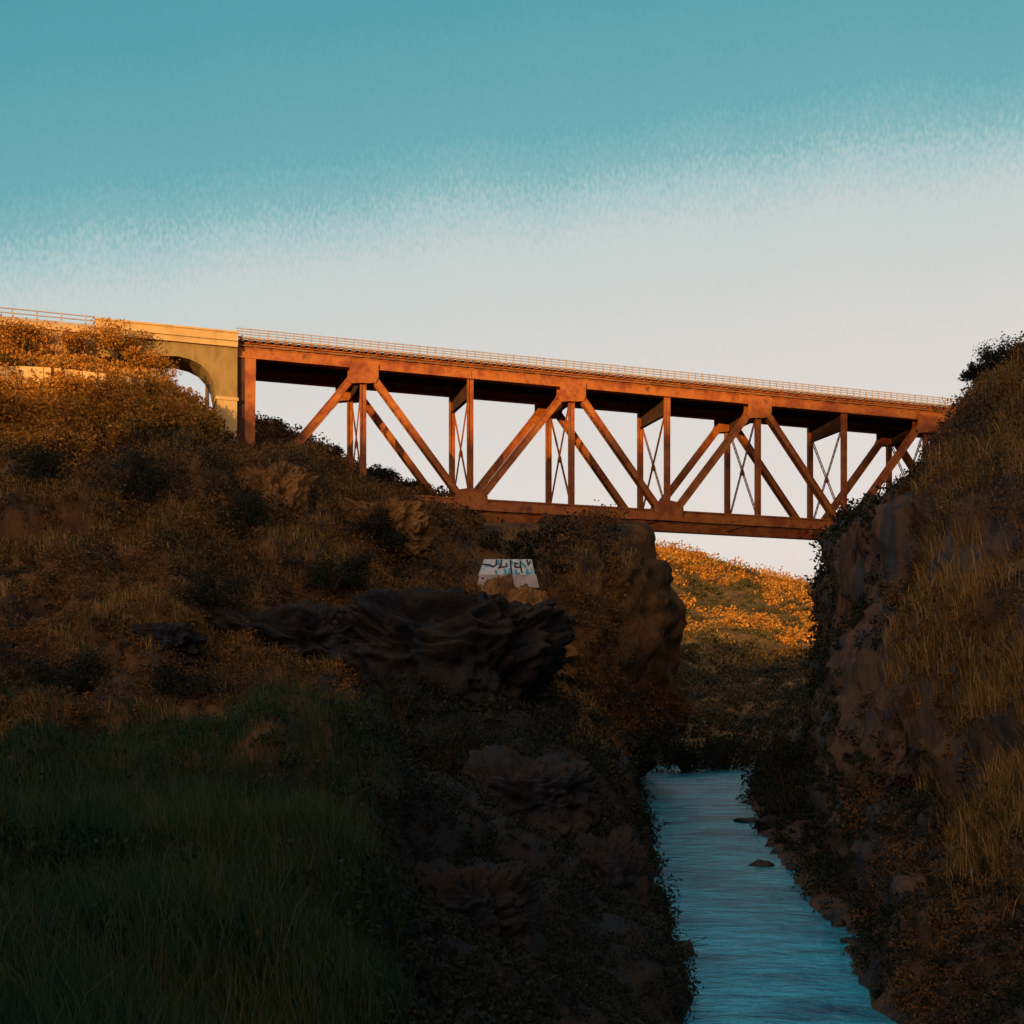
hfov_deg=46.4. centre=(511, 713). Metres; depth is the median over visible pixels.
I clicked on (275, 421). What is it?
shrub
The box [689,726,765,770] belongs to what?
shrub
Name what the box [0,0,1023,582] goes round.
sky
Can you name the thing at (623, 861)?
rock outcrop
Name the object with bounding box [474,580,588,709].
dry grass
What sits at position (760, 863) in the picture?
boulder
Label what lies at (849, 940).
boulder
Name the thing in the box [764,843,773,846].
boulder
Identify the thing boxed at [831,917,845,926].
boulder
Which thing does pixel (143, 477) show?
shrub
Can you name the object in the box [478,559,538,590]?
concrete footing
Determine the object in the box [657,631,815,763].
undergrowth
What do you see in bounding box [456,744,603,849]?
rock outcrop
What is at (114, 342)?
shrub
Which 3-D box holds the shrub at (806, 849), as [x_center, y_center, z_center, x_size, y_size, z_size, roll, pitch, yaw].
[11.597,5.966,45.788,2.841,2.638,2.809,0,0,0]
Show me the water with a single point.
(772, 952)
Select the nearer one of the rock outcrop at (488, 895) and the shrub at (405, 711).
the rock outcrop at (488, 895)
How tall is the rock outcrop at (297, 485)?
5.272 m
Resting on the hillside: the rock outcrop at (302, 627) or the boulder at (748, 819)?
the rock outcrop at (302, 627)
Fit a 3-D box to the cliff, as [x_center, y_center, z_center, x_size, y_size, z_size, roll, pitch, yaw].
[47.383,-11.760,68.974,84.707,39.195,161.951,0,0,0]
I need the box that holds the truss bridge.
[236,327,956,540]
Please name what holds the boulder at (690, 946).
in the water
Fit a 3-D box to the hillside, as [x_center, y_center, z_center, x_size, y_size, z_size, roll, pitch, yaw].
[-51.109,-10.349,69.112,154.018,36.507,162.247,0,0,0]
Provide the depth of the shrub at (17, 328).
76.75 m
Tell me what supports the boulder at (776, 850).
in the water
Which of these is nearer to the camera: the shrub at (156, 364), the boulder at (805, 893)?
the boulder at (805, 893)
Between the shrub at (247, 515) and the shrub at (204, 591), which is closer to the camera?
the shrub at (204, 591)
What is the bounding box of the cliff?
[745,343,1023,1023]
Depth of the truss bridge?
93.22 m
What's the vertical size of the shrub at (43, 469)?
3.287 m
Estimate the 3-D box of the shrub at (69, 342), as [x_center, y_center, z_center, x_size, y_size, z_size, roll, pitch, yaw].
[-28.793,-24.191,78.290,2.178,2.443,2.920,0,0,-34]
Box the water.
[635,765,896,1023]
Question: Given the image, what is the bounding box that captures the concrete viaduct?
[0,307,244,444]
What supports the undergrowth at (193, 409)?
on the hillside
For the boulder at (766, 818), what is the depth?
62.48 m
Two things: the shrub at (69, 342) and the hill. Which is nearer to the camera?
the shrub at (69, 342)
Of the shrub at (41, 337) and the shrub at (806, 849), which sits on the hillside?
the shrub at (41, 337)
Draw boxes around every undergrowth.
[0,325,229,472]
[0,407,697,746]
[0,516,703,1023]
[0,686,403,1023]
[655,539,817,663]
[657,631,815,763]
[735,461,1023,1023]
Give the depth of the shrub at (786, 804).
66.05 m
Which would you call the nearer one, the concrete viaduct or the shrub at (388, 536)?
the shrub at (388, 536)
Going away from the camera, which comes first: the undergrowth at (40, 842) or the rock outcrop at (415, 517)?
the undergrowth at (40, 842)
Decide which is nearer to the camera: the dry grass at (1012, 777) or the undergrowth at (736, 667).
the dry grass at (1012, 777)
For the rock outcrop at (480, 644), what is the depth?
52.38 m
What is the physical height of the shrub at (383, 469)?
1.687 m
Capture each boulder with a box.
[677,940,694,955]
[733,817,759,822]
[747,859,774,866]
[753,814,778,827]
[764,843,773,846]
[770,848,784,853]
[786,862,794,869]
[802,890,813,895]
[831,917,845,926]
[839,937,858,943]
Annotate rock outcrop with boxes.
[119,622,209,668]
[197,599,358,674]
[232,461,318,519]
[323,585,578,710]
[337,496,433,561]
[403,857,541,949]
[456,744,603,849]
[571,825,653,916]
[831,518,873,639]
[872,673,928,792]
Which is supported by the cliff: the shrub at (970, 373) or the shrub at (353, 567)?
the shrub at (970, 373)
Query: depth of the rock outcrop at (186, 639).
48.95 m
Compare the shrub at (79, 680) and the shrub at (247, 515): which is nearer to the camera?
the shrub at (79, 680)
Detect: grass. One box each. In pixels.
[0,663,444,1023]
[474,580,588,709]
[868,338,1023,932]
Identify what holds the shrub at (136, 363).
on the hillside
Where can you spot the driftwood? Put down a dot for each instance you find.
(697, 940)
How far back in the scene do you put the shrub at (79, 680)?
44.82 m
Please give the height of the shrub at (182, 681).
2.132 m
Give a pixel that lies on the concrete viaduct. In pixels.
(210, 360)
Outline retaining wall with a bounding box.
[0,366,153,391]
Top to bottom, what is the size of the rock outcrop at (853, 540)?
6.818 m
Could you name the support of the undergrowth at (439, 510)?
on the hillside
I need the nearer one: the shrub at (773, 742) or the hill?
the shrub at (773, 742)
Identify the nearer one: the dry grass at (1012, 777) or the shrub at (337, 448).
the dry grass at (1012, 777)
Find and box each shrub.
[0,314,36,345]
[0,437,82,490]
[15,317,59,351]
[20,647,126,692]
[57,324,93,355]
[76,317,162,362]
[93,436,191,506]
[120,342,165,374]
[138,345,182,382]
[138,652,243,704]
[167,560,255,611]
[205,479,291,542]
[258,415,290,435]
[285,549,375,592]
[330,445,343,456]
[346,507,410,553]
[361,665,441,723]
[368,463,398,478]
[652,721,729,772]
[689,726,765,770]
[728,708,810,788]
[734,750,813,816]
[782,837,821,869]
[957,360,995,385]
[966,331,1015,370]
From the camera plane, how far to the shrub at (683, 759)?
121.34 m
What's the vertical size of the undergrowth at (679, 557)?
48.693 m
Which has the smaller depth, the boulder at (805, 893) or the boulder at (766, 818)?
the boulder at (805, 893)
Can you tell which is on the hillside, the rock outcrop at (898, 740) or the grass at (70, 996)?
the grass at (70, 996)
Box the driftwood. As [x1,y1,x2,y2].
[688,933,708,945]
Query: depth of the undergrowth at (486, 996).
23.30 m
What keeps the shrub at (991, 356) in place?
on the cliff
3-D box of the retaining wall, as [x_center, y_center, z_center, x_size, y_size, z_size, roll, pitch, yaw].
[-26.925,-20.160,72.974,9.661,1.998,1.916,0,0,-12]
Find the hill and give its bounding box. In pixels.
[656,553,813,764]
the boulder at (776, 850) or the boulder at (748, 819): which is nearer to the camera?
the boulder at (776, 850)
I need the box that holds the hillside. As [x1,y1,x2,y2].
[0,356,693,1023]
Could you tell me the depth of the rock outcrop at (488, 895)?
19.10 m
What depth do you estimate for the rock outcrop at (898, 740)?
34.30 m
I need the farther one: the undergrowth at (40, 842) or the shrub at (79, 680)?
the shrub at (79, 680)
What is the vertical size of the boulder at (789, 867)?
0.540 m
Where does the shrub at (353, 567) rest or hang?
on the hillside

